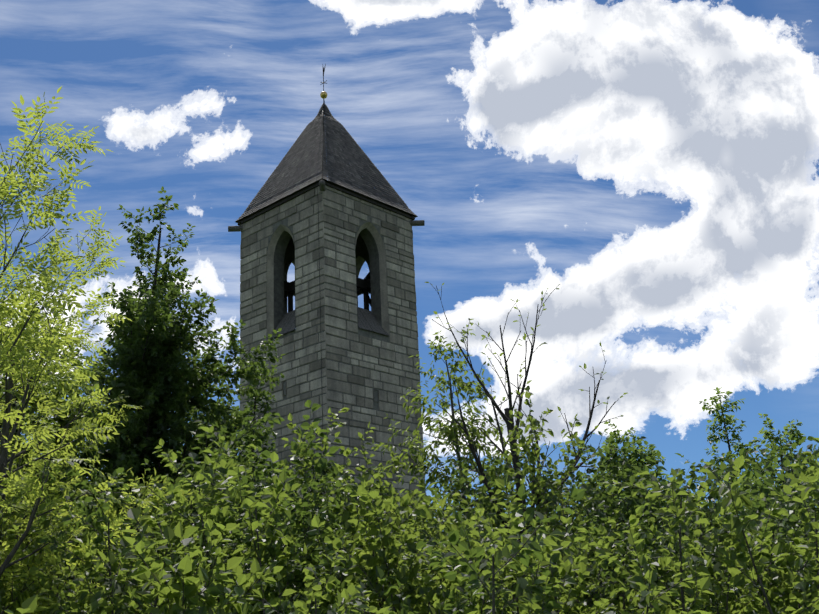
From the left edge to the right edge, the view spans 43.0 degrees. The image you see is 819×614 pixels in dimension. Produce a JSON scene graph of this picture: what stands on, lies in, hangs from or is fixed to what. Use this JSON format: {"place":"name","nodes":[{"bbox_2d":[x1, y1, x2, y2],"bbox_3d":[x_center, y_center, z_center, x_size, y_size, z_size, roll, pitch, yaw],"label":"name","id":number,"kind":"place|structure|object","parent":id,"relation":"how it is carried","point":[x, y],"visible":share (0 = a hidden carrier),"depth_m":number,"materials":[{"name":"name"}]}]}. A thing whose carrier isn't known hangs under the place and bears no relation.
{"place":"outdoors","nodes":[
{"label":"outdoors","id":0,"kind":"place"},
{"bbox_2d":[228,63,426,518],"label":"bell tower","id":1,"kind":"structure","parent":0,"point":[333,231],"depth_m":37.17,"materials":[{"name":"stone"}]},
{"bbox_2d":[0,0,818,585],"label":"sky","id":2,"kind":"structure","parent":0,"point":[654,162],"materials":[{"name":"blue"}]},
{"label":"ground","id":3,"kind":"structure","parent":0,"visible":0},
{"bbox_2d":[0,283,133,612],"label":"tree","id":4,"kind":"object","parent":3,"relation":"on","point":[63,422],"visible":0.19,"depth_m":15.11,"materials":[{"name":"green plant"}]},
{"bbox_2d":[7,484,145,613],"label":"shrub","id":5,"kind":"object","parent":3,"relation":"on","point":[82,507],"visible":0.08,"depth_m":13.01,"materials":[{"name":"green plant"}]},
{"bbox_2d":[0,489,157,613],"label":"hazel shrub","id":6,"kind":"object","parent":3,"relation":"on","point":[46,584],"visible":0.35,"depth_m":9.39,"materials":[{"name":"green plant"}]},
{"bbox_2d":[0,86,159,613],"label":"ash tree","id":7,"kind":"object","parent":3,"relation":"on","point":[47,282],"visible":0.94,"depth_m":9.09,"materials":[{"name":"green plant"}]},
{"bbox_2d":[0,206,193,613],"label":"ash tree","id":8,"kind":"object","parent":3,"relation":"on","point":[6,430],"visible":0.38,"depth_m":11.91,"materials":[{"name":"green plant"}]},
{"bbox_2d":[0,462,212,613],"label":"hazel shrub","id":9,"kind":"object","parent":3,"relation":"on","point":[84,593],"visible":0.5,"depth_m":9.55,"materials":[{"name":"green plant"}]},
{"bbox_2d":[21,463,248,613],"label":"hazel shrub","id":10,"kind":"object","parent":3,"relation":"on","point":[241,468],"visible":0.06,"depth_m":11.69,"materials":[{"name":"green plant"}]},
{"bbox_2d":[4,508,280,613],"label":"hazel shrub","id":11,"kind":"object","parent":3,"relation":"on","point":[170,590],"visible":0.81,"depth_m":6.96,"materials":[{"name":"green plant"}]},
{"bbox_2d":[4,380,284,612],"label":"shrub","id":12,"kind":"object","parent":3,"relation":"on","point":[245,426],"visible":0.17,"depth_m":14.83,"materials":[{"name":"green plant"}]},
{"bbox_2d":[24,186,285,602],"bbox_3d":[-5.054,3.099,19.335,5.235,10.844,4.786,-20,-25,39],"label":"maple tree","id":13,"kind":"object","parent":3,"relation":"on","point":[159,377],"visible":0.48,"depth_m":19.03,"materials":[{"name":"green plant"}]},
{"bbox_2d":[37,461,363,613],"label":"hazel shrub","id":14,"kind":"object","parent":3,"relation":"on","point":[104,518],"visible":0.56,"depth_m":8.82,"materials":[{"name":"green plant"}]},
{"bbox_2d":[153,352,279,507],"bbox_3d":[-5.316,6.555,28.563,4.850,10.438,4.298,-20,-25,39],"label":"tree","id":15,"kind":"object","parent":3,"relation":"on","point":[220,420],"visible":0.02,"depth_m":28.83,"materials":[{"name":"green plant"}]},
{"bbox_2d":[91,458,364,607],"bbox_3d":[-2.482,4.647,14.887,4.257,4.744,3.598,5,-21,-21],"label":"shrub","id":16,"kind":"object","parent":3,"relation":"on","point":[154,478],"visible":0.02,"depth_m":14.79,"materials":[{"name":"green plant"}]},
{"bbox_2d":[111,400,380,613],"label":"hazel shrub","id":17,"kind":"object","parent":3,"relation":"on","point":[320,465],"visible":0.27,"depth_m":9.95,"materials":[{"name":"green plant"}]},
{"bbox_2d":[126,407,381,611],"bbox_3d":[-2.190,4.011,13.886,3.459,5.250,3.547,-9,-20,18],"label":"shrub","id":18,"kind":"object","parent":3,"relation":"on","point":[306,479],"visible":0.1,"depth_m":14.09,"materials":[{"name":"green plant"}]},
{"bbox_2d":[226,350,283,490],"bbox_3d":[-3.784,5.931,26.446,2.232,10.081,2.021,8,-22,-29],"label":"tree","id":19,"kind":"object","parent":3,"relation":"on","point":[258,399],"visible":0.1,"depth_m":27.27,"materials":[{"name":"green plant"}]},
{"bbox_2d":[116,426,399,613],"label":"hazel shrub","id":20,"kind":"object","parent":3,"relation":"on","point":[171,456],"visible":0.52,"depth_m":9.62,"materials":[{"name":"green plant"}]},
{"bbox_2d":[145,516,396,613],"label":"hazel shrub","id":21,"kind":"object","parent":3,"relation":"on","point":[300,605],"visible":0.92,"depth_m":6.96,"materials":[{"name":"green plant"}]},
{"bbox_2d":[229,455,372,612],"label":"bush","id":22,"kind":"object","parent":3,"relation":"on","point":[326,470],"depth_m":22.46,"materials":[{"name":"green plant"}]},
{"bbox_2d":[223,455,455,607],"bbox_3d":[-0.616,4.261,13.361,3.426,4.286,3.465,-9,-20,16],"label":"shrub","id":23,"kind":"object","parent":3,"relation":"on","point":[433,522],"visible":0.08,"depth_m":12.52,"materials":[{"name":"green plant"}]},
{"bbox_2d":[338,476,398,524],"bbox_3d":[-1.290,8.278,29.195,3.931,7.240,3.456,-20,-25,39],"label":"bush","id":24,"kind":"object","parent":3,"relation":"on","point":[353,477],"depth_m":30.28,"materials":[{"name":"green plant"}]},
{"bbox_2d":[195,452,565,613],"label":"hazel shrub","id":25,"kind":"object","parent":3,"relation":"on","point":[249,503],"visible":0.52,"depth_m":8.98,"materials":[{"name":"green plant"}]},
{"bbox_2d":[342,480,458,607],"bbox_3d":[-0.220,6.653,22.715,3.788,5.914,4.018,-7,-20,11],"label":"bush","id":26,"kind":"object","parent":3,"relation":"on","point":[374,486],"depth_m":23.09,"materials":[{"name":"green plant"}]},
{"bbox_2d":[286,452,542,612],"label":"shrub","id":27,"kind":"object","parent":3,"relation":"on","point":[484,504],"visible":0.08,"depth_m":14.59,"materials":[{"name":"green plant"}]},
{"bbox_2d":[289,483,584,613],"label":"hazel shrub","id":28,"kind":"object","parent":3,"relation":"on","point":[528,514],"visible":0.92,"depth_m":6.98,"materials":[{"name":"green plant"}]},
{"bbox_2d":[336,492,549,613],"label":"hazel shrub","id":29,"kind":"object","parent":3,"relation":"on","point":[442,504],"visible":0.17,"depth_m":11.04,"materials":[{"name":"green plant"}]},
{"bbox_2d":[374,319,549,576],"bbox_3d":[1.084,3.830,17.968,3.184,7.972,3.095,-20,-25,39],"label":"cherry tree","id":30,"kind":"object","parent":3,"relation":"on","point":[453,435],"visible":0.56,"depth_m":18.63,"materials":[{"name":"green plant"}]},
{"bbox_2d":[316,463,616,613],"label":"hazel shrub","id":31,"kind":"object","parent":3,"relation":"on","point":[402,578],"visible":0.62,"depth_m":9.31,"materials":[{"name":"green plant"}]},
{"bbox_2d":[330,386,626,613],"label":"shrub","id":32,"kind":"object","parent":3,"relation":"on","point":[527,451],"visible":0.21,"depth_m":13.86,"materials":[{"name":"green plant"}]},
{"bbox_2d":[424,282,626,554],"bbox_3d":[1.905,3.089,15.430,2.987,7.631,2.063,-4,-19,3],"label":"bare tree","id":33,"kind":"object","parent":3,"relation":"on","point":[505,416],"visible":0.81,"depth_m":15.68,"materials":[{"name":"brown plant"}]},
{"bbox_2d":[394,492,678,613],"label":"hazel shrub","id":34,"kind":"object","parent":3,"relation":"on","point":[603,531],"visible":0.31,"depth_m":10.07,"materials":[{"name":"green plant"}]},
{"bbox_2d":[426,436,667,608],"bbox_3d":[2.030,4.223,14.551,3.585,4.891,3.465,-20,-25,39],"label":"shrub","id":35,"kind":"object","parent":3,"relation":"on","point":[609,460],"visible":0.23,"depth_m":14.42,"materials":[{"name":"green plant"}]},
{"bbox_2d":[456,514,710,613],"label":"hazel shrub","id":36,"kind":"object","parent":3,"relation":"on","point":[525,607],"visible":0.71,"depth_m":7.47,"materials":[{"name":"green plant"}]},
{"bbox_2d":[541,493,677,612],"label":"bush","id":37,"kind":"object","parent":3,"relation":"on","point":[611,515],"visible":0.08,"depth_m":21.66,"materials":[{"name":"green plant"}]},
{"bbox_2d":[414,473,804,613],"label":"hazel shrub","id":38,"kind":"object","parent":3,"relation":"on","point":[706,557],"visible":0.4,"depth_m":9.59,"materials":[{"name":"green plant"}]},
{"bbox_2d":[573,420,682,603],"bbox_3d":[6.454,7.552,30.295,3.846,8.603,4.457,-4,-19,3],"label":"tree","id":39,"kind":"object","parent":3,"relation":"on","point":[651,452],"visible":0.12,"depth_m":30.88,"materials":[{"name":"green plant"}]},
{"bbox_2d":[507,440,748,612],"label":"shrub","id":40,"kind":"object","parent":3,"relation":"on","point":[591,517],"visible":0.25,"depth_m":13.76,"materials":[{"name":"green plant"}]},
{"bbox_2d":[604,563,710,613],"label":"hazel shrub","id":41,"kind":"object","parent":3,"relation":"on","point":[650,575],"visible":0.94,"depth_m":7.00,"materials":[{"name":"green plant"}]},
{"bbox_2d":[581,451,778,613],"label":"shrub","id":42,"kind":"object","parent":3,"relation":"on","point":[706,505],"visible":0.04,"depth_m":13.43,"materials":[{"name":"green plant"}]},
{"bbox_2d":[631,498,752,613],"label":"bush","id":43,"kind":"object","parent":3,"relation":"on","point":[669,536],"depth_m":25.31,"materials":[{"name":"green plant"}]},
{"bbox_2d":[567,461,818,613],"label":"hazel shrub","id":44,"kind":"object","parent":3,"relation":"on","point":[753,491],"visible":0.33,"depth_m":10.20,"materials":[{"name":"green plant"}]},
{"bbox_2d":[594,447,818,613],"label":"hazel shrub","id":45,"kind":"object","parent":3,"relation":"on","point":[657,489],"visible":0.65,"depth_m":8.92,"materials":[{"name":"green plant"}]},
{"bbox_2d":[616,441,818,613],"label":"shrub","id":46,"kind":"object","parent":3,"relation":"on","point":[628,497],"visible":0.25,"depth_m":12.19,"materials":[{"name":"green plant"}]},
{"bbox_2d":[699,387,759,515],"bbox_3d":[12.038,8.259,37.398,2.952,11.445,3.560,-10,-20,18],"label":"tree","id":47,"kind":"object","parent":3,"relation":"on","point":[727,420],"visible":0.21,"depth_m":39.18,"materials":[{"name":"green plant"}]},
{"bbox_2d":[649,434,818,607],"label":"shrub","id":48,"kind":"object","parent":3,"relation":"on","point":[786,456],"visible":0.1,"depth_m":14.32,"materials":[{"name":"green plant"}]},
{"bbox_2d":[652,455,818,613],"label":"hazel shrub","id":49,"kind":"object","parent":3,"relation":"on","point":[735,569],"visible":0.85,"depth_m":8.29,"materials":[{"name":"green plant"}]},
{"bbox_2d":[694,438,818,613],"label":"hazel shrub","id":50,"kind":"object","parent":3,"relation":"on","point":[806,477],"visible":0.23,"depth_m":9.58,"materials":[{"name":"green plant"}]},
{"bbox_2d":[735,413,815,586],"bbox_3d":[10.058,6.668,27.147,3.793,7.881,2.792,-20,-25,39],"label":"tree","id":51,"kind":"object","parent":3,"relation":"on","point":[795,432],"visible":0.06,"depth_m":27.95,"materials":[{"name":"green plant"}]},
{"bbox_2d":[750,491,818,608],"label":"bush","id":52,"kind":"object","parent":3,"relation":"on","point":[816,508],"visible":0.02,"depth_m":21.35,"materials":[{"name":"green plant"}]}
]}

